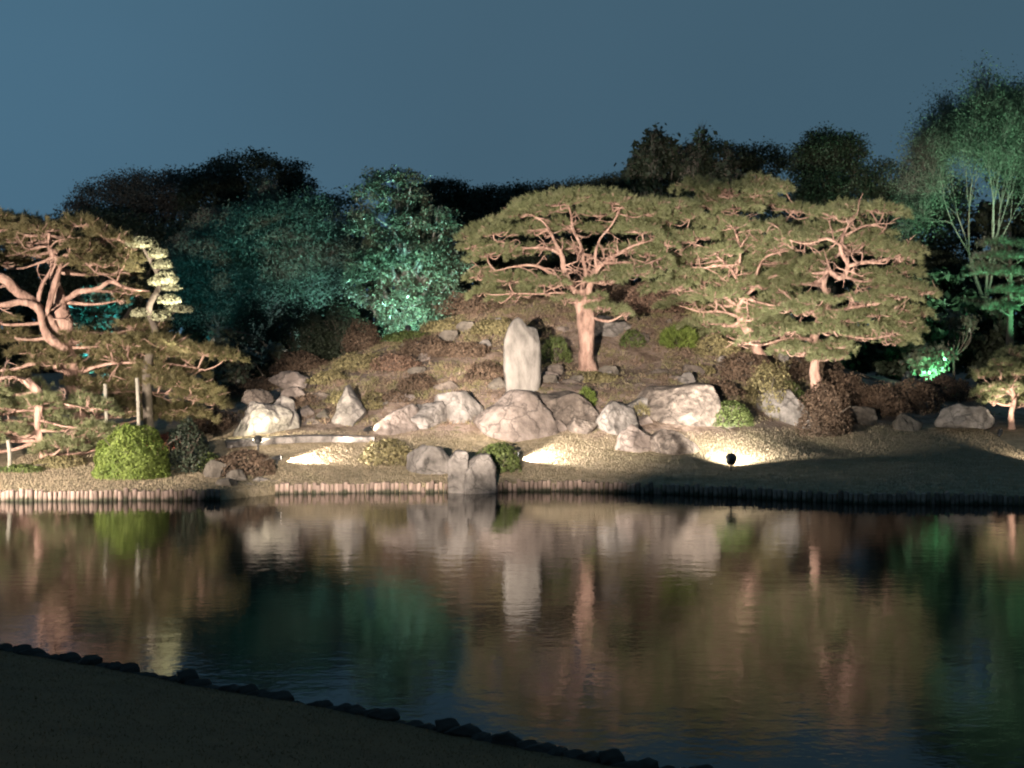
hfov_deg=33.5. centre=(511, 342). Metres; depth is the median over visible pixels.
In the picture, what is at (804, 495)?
log stake
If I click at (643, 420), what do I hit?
stone
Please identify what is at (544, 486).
log stake
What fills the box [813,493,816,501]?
log stake
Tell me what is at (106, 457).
bush
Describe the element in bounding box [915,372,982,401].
azalea
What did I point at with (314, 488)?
log stake
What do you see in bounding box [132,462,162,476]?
azalea
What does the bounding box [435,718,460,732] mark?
edging stone
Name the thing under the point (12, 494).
log stake
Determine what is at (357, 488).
log stake
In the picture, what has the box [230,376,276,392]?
azalea
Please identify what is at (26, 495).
log stake
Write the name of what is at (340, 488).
log stake
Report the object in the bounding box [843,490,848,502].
log stake
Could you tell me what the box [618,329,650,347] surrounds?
azalea
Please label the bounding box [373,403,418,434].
boulder
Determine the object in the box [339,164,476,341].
broadleaf tree
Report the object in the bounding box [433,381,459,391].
stone
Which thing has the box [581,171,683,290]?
evergreen tree
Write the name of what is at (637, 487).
log stake
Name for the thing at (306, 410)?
stone
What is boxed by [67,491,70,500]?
log stake
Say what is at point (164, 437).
azalea
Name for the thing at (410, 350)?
azalea
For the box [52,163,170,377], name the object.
brushy tree
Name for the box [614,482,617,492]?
log stake
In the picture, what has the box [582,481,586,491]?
log stake
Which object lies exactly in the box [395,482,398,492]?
log stake
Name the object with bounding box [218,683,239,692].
edging stone
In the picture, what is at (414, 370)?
stone
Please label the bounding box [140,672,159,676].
edging stone
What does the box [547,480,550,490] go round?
log stake
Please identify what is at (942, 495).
log stake
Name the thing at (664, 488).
log stake
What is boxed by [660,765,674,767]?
edging stone
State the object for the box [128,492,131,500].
log stake
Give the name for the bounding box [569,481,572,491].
log stake
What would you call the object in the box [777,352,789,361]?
stone
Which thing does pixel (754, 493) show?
log stake
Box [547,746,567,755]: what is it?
edging stone
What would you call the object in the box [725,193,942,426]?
pine tree
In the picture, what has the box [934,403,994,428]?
boulder
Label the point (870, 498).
log stake
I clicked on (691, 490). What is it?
log stake
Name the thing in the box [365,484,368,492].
log stake
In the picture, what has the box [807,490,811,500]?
log stake
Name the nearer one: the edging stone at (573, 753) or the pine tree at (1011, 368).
the edging stone at (573, 753)
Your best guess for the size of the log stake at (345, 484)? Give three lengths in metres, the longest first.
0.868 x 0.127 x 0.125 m
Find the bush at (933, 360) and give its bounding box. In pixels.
[904,339,961,379]
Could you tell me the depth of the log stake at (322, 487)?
44.06 m
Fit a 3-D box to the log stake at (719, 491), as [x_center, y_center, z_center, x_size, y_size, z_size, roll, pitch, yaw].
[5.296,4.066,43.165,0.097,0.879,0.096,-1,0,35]
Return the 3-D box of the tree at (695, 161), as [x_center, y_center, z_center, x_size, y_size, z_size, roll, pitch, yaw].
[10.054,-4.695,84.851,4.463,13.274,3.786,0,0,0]
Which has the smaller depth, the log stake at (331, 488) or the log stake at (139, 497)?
the log stake at (139, 497)
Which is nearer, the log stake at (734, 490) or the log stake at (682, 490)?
the log stake at (734, 490)
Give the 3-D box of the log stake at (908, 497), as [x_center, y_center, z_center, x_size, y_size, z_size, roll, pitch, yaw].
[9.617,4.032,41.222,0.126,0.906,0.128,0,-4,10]
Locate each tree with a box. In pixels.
[0,202,193,377]
[0,207,249,444]
[0,358,139,457]
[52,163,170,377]
[115,162,211,375]
[124,236,194,445]
[150,185,399,367]
[151,184,364,365]
[161,143,322,328]
[161,200,248,363]
[229,177,342,347]
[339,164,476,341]
[389,173,499,314]
[453,184,684,371]
[457,182,527,304]
[485,177,598,280]
[554,174,625,292]
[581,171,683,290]
[614,122,689,302]
[622,130,800,319]
[633,169,832,373]
[673,121,757,287]
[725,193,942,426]
[777,120,886,339]
[828,267,1023,384]
[847,152,995,380]
[879,49,1023,384]
[931,307,981,392]
[942,160,1023,320]
[960,232,1023,380]
[969,343,1023,429]
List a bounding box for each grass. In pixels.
[0,422,1023,494]
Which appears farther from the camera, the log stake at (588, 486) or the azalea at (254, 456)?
the azalea at (254, 456)
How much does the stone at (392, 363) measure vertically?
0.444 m
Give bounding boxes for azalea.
[0,463,49,472]
[31,455,88,468]
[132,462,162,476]
[157,432,179,449]
[163,417,209,473]
[186,409,238,434]
[195,452,218,470]
[197,359,254,396]
[204,288,284,386]
[214,364,273,389]
[215,448,276,476]
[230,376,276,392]
[257,350,328,374]
[263,297,335,373]
[293,393,321,406]
[304,367,350,384]
[312,299,371,357]
[324,390,342,403]
[332,352,379,370]
[341,318,382,351]
[358,438,410,465]
[359,389,384,409]
[369,353,423,371]
[378,389,409,402]
[379,330,428,341]
[395,334,452,356]
[395,373,445,390]
[420,319,462,332]
[428,341,491,357]
[434,291,507,314]
[463,359,503,380]
[469,317,530,334]
[472,442,526,472]
[493,273,564,300]
[541,335,573,362]
[565,271,634,300]
[582,371,624,383]
[618,280,684,313]
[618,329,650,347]
[633,401,651,416]
[657,322,700,347]
[672,287,724,315]
[692,334,741,355]
[694,363,715,373]
[707,379,746,395]
[710,351,776,380]
[711,400,753,427]
[742,360,794,412]
[747,336,804,352]
[775,379,805,404]
[787,353,844,380]
[794,381,849,437]
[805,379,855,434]
[809,369,879,407]
[853,383,912,415]
[888,378,944,411]
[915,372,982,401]
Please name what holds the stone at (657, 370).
on the ground at (1013, 437)
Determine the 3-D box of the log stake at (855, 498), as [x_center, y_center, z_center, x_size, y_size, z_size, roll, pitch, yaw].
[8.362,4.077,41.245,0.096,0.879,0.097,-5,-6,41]
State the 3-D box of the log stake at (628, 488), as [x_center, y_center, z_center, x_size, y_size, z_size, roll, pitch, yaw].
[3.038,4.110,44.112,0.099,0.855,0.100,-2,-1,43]
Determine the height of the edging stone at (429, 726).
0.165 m
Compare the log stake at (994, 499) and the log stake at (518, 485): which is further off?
the log stake at (518, 485)
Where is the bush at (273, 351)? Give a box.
[203,324,287,375]
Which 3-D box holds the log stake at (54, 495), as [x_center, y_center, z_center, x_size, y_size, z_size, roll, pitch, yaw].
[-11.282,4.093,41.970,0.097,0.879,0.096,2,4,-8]
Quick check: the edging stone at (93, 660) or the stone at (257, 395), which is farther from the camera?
the stone at (257, 395)
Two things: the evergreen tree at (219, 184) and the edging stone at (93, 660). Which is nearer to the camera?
the edging stone at (93, 660)
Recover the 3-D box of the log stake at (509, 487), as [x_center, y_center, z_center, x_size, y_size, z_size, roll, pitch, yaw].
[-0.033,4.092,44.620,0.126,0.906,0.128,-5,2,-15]
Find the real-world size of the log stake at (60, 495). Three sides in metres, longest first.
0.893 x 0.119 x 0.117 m
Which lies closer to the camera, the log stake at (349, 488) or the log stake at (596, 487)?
the log stake at (349, 488)
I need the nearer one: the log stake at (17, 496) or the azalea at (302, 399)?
the log stake at (17, 496)
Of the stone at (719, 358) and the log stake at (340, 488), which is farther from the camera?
the stone at (719, 358)
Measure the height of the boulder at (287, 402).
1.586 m
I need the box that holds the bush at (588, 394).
[578,384,597,407]
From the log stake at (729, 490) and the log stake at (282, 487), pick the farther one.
the log stake at (282, 487)
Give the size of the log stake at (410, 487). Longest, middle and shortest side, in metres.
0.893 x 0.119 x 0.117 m
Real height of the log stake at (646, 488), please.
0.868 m
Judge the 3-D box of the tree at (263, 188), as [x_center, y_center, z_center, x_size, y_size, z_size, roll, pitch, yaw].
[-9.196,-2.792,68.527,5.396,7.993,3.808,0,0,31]
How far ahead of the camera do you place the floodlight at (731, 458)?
45.22 m
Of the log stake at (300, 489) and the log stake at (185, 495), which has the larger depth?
the log stake at (300, 489)
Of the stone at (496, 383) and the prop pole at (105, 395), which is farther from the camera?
the stone at (496, 383)
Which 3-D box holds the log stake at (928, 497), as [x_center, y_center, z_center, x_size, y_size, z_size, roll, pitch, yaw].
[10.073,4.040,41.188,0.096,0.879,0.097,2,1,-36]
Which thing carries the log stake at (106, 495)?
on the ground at (1013, 437)
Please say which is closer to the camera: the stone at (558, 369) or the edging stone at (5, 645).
the edging stone at (5, 645)
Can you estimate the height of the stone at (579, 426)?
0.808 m
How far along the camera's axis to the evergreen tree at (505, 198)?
96.34 m
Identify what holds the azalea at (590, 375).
on the ground at (1013, 437)
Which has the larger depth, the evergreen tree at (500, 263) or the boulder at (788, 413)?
the evergreen tree at (500, 263)
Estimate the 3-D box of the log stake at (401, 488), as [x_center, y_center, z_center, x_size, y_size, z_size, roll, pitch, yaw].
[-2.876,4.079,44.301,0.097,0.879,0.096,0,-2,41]
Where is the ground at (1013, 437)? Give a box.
[0,300,1023,504]
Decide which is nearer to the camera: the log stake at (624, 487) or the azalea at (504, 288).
the log stake at (624, 487)
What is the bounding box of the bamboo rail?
[4,434,69,447]
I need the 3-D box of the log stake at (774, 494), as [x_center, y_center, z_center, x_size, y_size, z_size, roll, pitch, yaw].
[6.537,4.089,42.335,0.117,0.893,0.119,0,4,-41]
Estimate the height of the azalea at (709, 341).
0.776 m
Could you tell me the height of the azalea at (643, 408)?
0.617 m
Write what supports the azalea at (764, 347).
on the ground at (1013, 437)
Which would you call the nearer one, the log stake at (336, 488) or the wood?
the log stake at (336, 488)
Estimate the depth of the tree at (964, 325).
62.86 m
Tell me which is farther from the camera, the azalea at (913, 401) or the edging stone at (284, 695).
the azalea at (913, 401)
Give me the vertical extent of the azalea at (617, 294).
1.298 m
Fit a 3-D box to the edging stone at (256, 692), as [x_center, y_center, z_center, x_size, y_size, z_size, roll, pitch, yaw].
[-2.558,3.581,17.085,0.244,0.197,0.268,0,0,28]
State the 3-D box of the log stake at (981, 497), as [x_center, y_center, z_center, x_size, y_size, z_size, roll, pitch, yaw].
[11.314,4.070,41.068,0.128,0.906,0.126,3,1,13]
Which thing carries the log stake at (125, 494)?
on the ground at (1013, 437)
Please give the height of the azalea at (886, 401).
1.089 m
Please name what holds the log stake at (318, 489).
on the ground at (1013, 437)
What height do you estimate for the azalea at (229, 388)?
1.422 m
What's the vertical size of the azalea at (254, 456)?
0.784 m
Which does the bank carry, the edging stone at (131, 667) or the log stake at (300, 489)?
the edging stone at (131, 667)
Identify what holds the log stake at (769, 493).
on the ground at (1013, 437)
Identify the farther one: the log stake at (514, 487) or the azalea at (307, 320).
the azalea at (307, 320)
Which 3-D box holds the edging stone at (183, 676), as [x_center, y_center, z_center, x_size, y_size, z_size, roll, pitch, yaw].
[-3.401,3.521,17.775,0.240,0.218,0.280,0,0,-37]
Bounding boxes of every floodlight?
[253,435,262,450]
[271,455,280,463]
[363,426,371,433]
[404,325,411,330]
[724,453,737,470]
[904,371,911,381]
[997,429,1002,436]
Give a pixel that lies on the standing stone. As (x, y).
(522, 358)
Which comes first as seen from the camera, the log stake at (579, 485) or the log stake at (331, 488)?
the log stake at (331, 488)
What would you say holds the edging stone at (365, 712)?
on the bank
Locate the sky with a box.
[0,0,1023,341]
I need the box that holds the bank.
[0,650,619,767]
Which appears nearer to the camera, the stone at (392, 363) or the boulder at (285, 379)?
the stone at (392, 363)
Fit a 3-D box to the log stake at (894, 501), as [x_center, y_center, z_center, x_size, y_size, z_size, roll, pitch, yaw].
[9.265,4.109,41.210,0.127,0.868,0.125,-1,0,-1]
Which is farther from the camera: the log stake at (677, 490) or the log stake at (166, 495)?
the log stake at (677, 490)
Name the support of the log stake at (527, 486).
on the ground at (1013, 437)
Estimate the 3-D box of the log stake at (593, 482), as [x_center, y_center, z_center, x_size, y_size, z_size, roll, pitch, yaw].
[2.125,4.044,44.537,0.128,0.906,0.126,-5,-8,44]
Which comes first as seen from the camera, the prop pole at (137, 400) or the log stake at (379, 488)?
the log stake at (379, 488)
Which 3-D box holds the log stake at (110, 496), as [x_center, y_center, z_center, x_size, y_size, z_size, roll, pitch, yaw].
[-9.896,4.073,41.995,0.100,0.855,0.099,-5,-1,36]
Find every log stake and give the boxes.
[1,491,5,500]
[6,490,9,500]
[10,489,14,500]
[15,491,18,500]
[19,488,23,500]
[25,489,28,500]
[28,489,33,500]
[34,491,37,500]
[38,489,43,500]
[43,492,47,500]
[48,492,52,500]
[53,491,56,500]
[58,491,62,500]
[62,491,66,500]
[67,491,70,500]
[71,491,75,500]
[76,491,79,500]
[81,490,83,500]
[84,491,88,500]
[89,490,93,500]
[93,491,97,500]
[99,490,102,500]
[104,490,108,500]
[109,490,112,500]
[114,489,117,500]
[118,491,122,500]
[123,488,128,500]
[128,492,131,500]
[132,489,136,500]
[137,491,141,500]
[142,490,146,500]
[147,491,150,499]
[151,491,154,500]
[156,488,160,500]
[161,491,163,500]
[164,490,169,500]
[169,489,173,500]
[174,491,177,500]
[179,490,182,500]
[183,489,187,500]
[187,489,192,500]
[192,490,196,499]
[201,490,204,499]
[206,489,210,499]
[211,489,214,499]
[215,489,219,499]
[275,484,278,493]
[280,482,284,493]
[284,482,288,493]
[294,483,297,493]
[298,483,302,493]
[303,482,307,493]
[312,483,316,493]
[316,485,320,493]
[321,482,324,493]
[325,484,328,493]
[330,484,333,492]
[334,483,338,492]
[339,484,342,492]
[343,482,347,492]
[347,484,350,492]
[351,483,355,492]
[356,484,359,492]
[361,483,363,492]
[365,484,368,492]
[369,482,373,492]
[374,482,377,492]
[377,483,381,492]
[382,482,385,492]
[385,482,389,492]
[391,483,393,492]
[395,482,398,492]
[400,483,403,492]
[403,484,407,492]
[408,481,412,492]
[412,484,416,492]
[417,483,420,492]
[426,482,429,492]
[430,481,433,492]
[434,483,437,491]
[439,482,442,491]
[444,483,447,491]
[499,482,502,491]
[504,480,507,491]
[508,482,511,491]
[513,483,516,491]
[517,479,520,491]
[521,480,524,491]
[525,481,528,490]
[530,480,533,490]
[534,482,537,490]
[538,480,542,490]
[542,481,546,490]
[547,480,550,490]
[556,481,560,490]
[564,480,568,490]
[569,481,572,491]
[574,481,577,491]
[578,480,581,491]
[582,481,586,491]
[587,481,590,491]
[591,480,595,491]
[595,483,598,491]
[599,481,602,491]
[604,482,608,492]
[609,483,613,492]
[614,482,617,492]
[618,481,622,492]
[623,482,626,492]
[627,485,630,492]
[631,483,635,493]
[636,482,639,493]
[644,484,648,493]
[648,481,653,493]
[663,484,665,493]
[667,484,670,493]
[670,483,674,493]
[675,484,679,494]
[680,486,684,494]
[684,483,689,494]
[690,486,693,494]
[694,483,699,495]
[699,487,702,495]
[704,486,708,495]
[709,485,712,495]
[713,486,717,496]
[718,486,721,496]
[723,486,727,496]
[728,485,731,496]
[732,486,736,496]
[737,487,741,497]
[742,486,746,497]
[746,488,751,497]
[752,489,756,498]
[757,486,761,498]
[762,487,765,498]
[767,488,772,499]
[772,489,776,499]
[777,489,781,499]
[783,489,787,499]
[788,491,792,500]
[793,492,797,500]
[798,490,801,500]
[802,491,806,500]
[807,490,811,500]
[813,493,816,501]
[817,491,821,501]
[823,492,826,501]
[828,493,832,501]
[833,493,836,502]
[838,490,842,502]
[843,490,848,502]
[849,493,852,503]
[854,493,857,503]
[858,492,862,503]
[864,494,867,503]
[869,493,872,503]
[874,492,877,503]
[878,493,882,503]
[882,493,887,503]
[887,493,891,503]
[892,494,896,503]
[896,493,901,503]
[901,493,905,503]
[906,491,910,503]
[911,491,915,503]
[916,493,919,503]
[921,493,925,503]
[926,492,930,503]
[934,492,940,503]
[940,493,944,503]
[945,491,949,504]
[950,496,954,504]
[954,493,958,504]
[959,492,963,504]
[964,494,968,504]
[969,494,973,504]
[974,492,978,504]
[978,493,983,504]
[983,492,987,504]
[988,495,991,504]
[993,494,996,504]
[998,494,1002,504]
[1003,496,1007,504]
[1008,496,1012,504]
[1014,495,1018,504]
[1020,496,1023,505]
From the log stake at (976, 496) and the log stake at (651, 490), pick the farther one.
the log stake at (651, 490)
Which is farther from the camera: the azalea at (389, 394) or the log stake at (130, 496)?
the azalea at (389, 394)
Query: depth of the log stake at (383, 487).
44.31 m
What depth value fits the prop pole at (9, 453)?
45.56 m
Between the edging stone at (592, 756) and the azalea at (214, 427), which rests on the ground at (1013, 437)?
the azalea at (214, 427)
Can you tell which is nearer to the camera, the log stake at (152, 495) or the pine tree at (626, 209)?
the log stake at (152, 495)
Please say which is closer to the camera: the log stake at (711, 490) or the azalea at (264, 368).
the log stake at (711, 490)
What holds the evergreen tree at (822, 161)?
on the ground at (1013, 437)
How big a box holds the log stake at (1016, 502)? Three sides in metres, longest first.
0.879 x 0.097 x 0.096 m
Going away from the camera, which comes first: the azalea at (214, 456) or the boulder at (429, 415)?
the azalea at (214, 456)
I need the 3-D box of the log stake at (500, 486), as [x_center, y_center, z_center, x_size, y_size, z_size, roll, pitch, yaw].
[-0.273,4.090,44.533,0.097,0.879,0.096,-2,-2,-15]
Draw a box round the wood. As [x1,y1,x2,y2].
[0,234,1023,374]
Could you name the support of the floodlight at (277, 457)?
on the ground at (1013, 437)
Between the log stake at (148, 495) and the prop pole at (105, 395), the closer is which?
the log stake at (148, 495)
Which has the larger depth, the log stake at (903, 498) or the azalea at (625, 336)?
the azalea at (625, 336)
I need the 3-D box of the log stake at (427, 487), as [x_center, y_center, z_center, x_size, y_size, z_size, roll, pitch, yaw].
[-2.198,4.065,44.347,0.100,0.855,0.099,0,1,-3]
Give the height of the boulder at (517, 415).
1.752 m
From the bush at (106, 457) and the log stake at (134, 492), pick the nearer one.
the log stake at (134, 492)
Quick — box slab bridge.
[225,434,374,447]
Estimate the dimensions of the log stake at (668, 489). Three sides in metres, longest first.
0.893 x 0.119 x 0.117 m
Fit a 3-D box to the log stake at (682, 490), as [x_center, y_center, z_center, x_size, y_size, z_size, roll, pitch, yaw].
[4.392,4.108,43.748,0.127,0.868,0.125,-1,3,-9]
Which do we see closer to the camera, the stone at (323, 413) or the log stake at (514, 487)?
the log stake at (514, 487)
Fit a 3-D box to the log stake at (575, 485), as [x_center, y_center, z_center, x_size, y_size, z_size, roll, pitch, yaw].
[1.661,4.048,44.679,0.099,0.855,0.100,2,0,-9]
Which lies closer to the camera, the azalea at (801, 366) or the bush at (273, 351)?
the azalea at (801, 366)
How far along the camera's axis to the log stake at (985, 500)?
41.02 m
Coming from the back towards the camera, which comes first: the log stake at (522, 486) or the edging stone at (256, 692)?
the log stake at (522, 486)
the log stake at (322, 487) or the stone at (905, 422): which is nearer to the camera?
the log stake at (322, 487)
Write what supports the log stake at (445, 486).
on the ground at (1013, 437)
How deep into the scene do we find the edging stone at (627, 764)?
14.22 m
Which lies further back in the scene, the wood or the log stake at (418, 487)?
the wood
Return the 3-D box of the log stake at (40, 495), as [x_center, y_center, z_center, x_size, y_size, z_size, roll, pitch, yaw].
[-11.642,4.068,41.939,0.128,0.906,0.126,4,2,15]
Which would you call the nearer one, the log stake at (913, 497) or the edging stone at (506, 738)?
the edging stone at (506, 738)
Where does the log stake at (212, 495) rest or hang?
on the ground at (1013, 437)
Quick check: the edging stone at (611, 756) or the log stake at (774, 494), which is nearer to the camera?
the edging stone at (611, 756)
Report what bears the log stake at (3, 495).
on the ground at (1013, 437)
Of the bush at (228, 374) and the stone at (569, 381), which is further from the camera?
the bush at (228, 374)
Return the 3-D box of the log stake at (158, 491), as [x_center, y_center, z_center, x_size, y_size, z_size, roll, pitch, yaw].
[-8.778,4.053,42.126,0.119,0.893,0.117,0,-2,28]
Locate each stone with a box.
[0,643,12,649]
[2,647,12,651]
[13,644,31,653]
[16,647,45,655]
[33,653,49,656]
[48,655,59,659]
[59,652,80,661]
[77,655,102,665]
[95,662,107,666]
[104,661,121,669]
[119,662,139,672]
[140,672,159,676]
[161,675,176,681]
[177,669,198,683]
[184,678,211,686]
[203,459,229,477]
[215,478,237,485]
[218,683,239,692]
[226,469,247,480]
[239,684,258,693]
[241,389,272,404]
[245,689,268,695]
[252,477,270,481]
[257,692,272,697]
[265,690,294,700]
[280,386,305,399]
[297,405,314,417]
[302,418,320,424]
[306,700,333,707]
[307,392,329,404]
[315,409,328,417]
[333,703,350,711]
[343,704,365,714]
[363,708,379,716]
[367,708,399,720]
[382,358,401,368]
[389,392,414,403]
[406,720,423,725]
[407,366,425,373]
[415,723,435,730]
[418,353,430,361]
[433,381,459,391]
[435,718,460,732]
[438,330,458,340]
[443,723,482,737]
[456,321,473,331]
[471,732,490,740]
[478,339,491,347]
[483,733,499,742]
[487,377,504,389]
[491,731,522,746]
[503,317,540,391]
[516,739,537,747]
[521,742,556,752]
[541,372,560,378]
[541,374,557,382]
[542,364,563,374]
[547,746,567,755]
[555,420,567,431]
[557,326,568,331]
[561,379,581,383]
[562,749,584,758]
[567,418,597,433]
[569,375,583,381]
[576,750,600,762]
[598,365,618,373]
[599,748,624,764]
[609,760,636,767]
[615,424,650,452]
[629,332,648,343]
[631,757,658,767]
[637,414,652,424]
[649,429,699,454]
[652,368,668,372]
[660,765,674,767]
[667,375,697,381]
[676,372,695,383]
[682,364,704,374]
[688,764,713,767]
[716,356,725,363]
[723,418,735,428]
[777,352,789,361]
[840,406,877,425]
[892,413,921,431]
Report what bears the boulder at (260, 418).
on the ground at (1013, 437)
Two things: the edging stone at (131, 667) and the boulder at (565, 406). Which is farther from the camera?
the boulder at (565, 406)
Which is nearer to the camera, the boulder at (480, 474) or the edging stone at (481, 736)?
the edging stone at (481, 736)
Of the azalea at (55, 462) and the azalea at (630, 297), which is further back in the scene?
the azalea at (630, 297)
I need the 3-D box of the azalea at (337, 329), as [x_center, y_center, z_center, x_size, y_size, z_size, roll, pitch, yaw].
[-6.281,-0.535,62.989,2.306,2.297,2.244,0,0,0]
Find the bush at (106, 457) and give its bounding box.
[92,422,180,479]
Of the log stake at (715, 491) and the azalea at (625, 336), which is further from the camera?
the azalea at (625, 336)
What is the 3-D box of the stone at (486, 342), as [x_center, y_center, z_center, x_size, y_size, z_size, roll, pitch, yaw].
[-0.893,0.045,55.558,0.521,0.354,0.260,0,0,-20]
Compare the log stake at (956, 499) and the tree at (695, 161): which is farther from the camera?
the tree at (695, 161)
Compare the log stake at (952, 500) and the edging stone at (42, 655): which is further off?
the log stake at (952, 500)
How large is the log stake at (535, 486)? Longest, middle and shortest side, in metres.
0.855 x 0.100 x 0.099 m
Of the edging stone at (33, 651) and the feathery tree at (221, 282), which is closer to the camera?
the edging stone at (33, 651)
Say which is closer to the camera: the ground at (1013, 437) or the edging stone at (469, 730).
the edging stone at (469, 730)
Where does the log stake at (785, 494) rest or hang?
on the ground at (1013, 437)
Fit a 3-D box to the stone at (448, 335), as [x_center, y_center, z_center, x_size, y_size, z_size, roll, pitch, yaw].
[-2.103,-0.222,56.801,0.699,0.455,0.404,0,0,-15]
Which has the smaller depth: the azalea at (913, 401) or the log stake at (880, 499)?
the log stake at (880, 499)
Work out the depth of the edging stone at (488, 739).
15.14 m
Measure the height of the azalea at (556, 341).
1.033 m
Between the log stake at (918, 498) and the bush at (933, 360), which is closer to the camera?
the log stake at (918, 498)
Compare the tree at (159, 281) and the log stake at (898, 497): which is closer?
the log stake at (898, 497)
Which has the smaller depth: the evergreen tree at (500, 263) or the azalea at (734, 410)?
the azalea at (734, 410)
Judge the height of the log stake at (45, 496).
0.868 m
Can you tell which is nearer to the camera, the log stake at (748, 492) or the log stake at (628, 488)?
the log stake at (748, 492)
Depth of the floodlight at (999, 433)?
52.55 m
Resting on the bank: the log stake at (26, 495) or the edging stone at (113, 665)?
the edging stone at (113, 665)
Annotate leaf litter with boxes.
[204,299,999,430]
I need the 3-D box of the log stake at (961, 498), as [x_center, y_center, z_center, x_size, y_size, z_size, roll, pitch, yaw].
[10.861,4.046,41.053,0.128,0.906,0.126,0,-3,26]
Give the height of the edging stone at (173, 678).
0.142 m
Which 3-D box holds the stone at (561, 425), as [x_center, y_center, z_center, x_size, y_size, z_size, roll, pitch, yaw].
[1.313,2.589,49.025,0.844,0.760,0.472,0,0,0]
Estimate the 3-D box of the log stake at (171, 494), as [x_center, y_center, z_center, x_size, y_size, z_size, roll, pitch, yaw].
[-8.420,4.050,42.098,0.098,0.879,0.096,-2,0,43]
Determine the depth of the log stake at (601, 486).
44.42 m
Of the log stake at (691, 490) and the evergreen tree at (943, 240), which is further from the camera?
the evergreen tree at (943, 240)
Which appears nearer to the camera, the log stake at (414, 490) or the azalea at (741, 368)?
the log stake at (414, 490)
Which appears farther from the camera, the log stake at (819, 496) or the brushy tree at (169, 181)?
the brushy tree at (169, 181)
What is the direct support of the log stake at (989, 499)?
on the ground at (1013, 437)
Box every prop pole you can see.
[6,440,11,467]
[103,384,107,427]
[135,378,140,449]
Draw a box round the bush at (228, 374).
[210,331,263,394]
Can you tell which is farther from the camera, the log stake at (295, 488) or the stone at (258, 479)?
the stone at (258, 479)
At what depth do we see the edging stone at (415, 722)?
15.77 m
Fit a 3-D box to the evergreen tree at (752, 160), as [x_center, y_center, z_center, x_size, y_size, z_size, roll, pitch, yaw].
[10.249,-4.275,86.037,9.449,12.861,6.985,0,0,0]
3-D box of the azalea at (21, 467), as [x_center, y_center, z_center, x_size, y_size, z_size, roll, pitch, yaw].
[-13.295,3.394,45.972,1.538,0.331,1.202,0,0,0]
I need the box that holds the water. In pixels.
[0,491,1023,767]
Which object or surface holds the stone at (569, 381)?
on the ground at (1013, 437)
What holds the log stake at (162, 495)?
on the ground at (1013, 437)
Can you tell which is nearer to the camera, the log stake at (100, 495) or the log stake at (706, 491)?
the log stake at (100, 495)
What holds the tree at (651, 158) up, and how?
on the ground at (1013, 437)
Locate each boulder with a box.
[233,401,292,436]
[269,371,309,388]
[274,396,300,429]
[331,384,367,425]
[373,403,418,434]
[406,444,449,474]
[410,401,446,428]
[434,390,483,423]
[447,449,468,493]
[463,453,496,493]
[475,389,558,442]
[537,390,598,424]
[577,315,631,336]
[595,401,638,434]
[626,397,647,415]
[636,382,725,426]
[755,389,811,429]
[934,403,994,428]
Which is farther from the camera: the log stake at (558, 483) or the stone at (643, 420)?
the stone at (643, 420)
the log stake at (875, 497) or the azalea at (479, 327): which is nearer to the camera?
the log stake at (875, 497)
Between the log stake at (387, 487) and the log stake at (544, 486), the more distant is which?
the log stake at (544, 486)
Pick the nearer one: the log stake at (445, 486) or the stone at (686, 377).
the log stake at (445, 486)
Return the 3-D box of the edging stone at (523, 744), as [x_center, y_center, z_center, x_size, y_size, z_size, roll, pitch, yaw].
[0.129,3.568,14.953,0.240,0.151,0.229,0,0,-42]
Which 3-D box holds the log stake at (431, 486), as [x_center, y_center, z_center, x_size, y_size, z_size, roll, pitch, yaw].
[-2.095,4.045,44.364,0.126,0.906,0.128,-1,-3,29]
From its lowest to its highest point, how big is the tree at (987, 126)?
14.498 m
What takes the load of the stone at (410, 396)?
on the ground at (1013, 437)
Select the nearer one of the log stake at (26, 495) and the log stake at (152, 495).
the log stake at (26, 495)
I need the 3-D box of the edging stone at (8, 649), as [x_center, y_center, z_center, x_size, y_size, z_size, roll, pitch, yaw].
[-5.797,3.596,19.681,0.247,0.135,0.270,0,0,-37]
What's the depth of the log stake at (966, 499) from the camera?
41.01 m
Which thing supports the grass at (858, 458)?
on the ground at (1013, 437)
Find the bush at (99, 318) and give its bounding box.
[68,280,134,420]
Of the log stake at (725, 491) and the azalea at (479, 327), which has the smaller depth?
the log stake at (725, 491)
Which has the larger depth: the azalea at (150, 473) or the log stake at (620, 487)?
the azalea at (150, 473)
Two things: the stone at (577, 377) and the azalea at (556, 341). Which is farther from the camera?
the azalea at (556, 341)
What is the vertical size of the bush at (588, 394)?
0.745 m
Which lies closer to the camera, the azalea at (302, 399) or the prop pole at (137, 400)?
the prop pole at (137, 400)
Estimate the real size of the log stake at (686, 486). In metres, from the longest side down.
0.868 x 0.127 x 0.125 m
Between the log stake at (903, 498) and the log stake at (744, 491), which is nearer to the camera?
the log stake at (903, 498)
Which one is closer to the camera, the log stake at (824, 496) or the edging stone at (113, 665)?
the edging stone at (113, 665)
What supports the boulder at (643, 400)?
on the ground at (1013, 437)
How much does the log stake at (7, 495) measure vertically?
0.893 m
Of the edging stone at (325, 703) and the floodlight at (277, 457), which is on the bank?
the edging stone at (325, 703)
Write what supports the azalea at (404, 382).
on the ground at (1013, 437)
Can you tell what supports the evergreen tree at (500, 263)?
on the ground at (1013, 437)
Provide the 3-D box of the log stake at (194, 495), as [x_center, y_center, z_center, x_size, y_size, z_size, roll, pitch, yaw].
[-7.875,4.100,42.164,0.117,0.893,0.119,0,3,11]

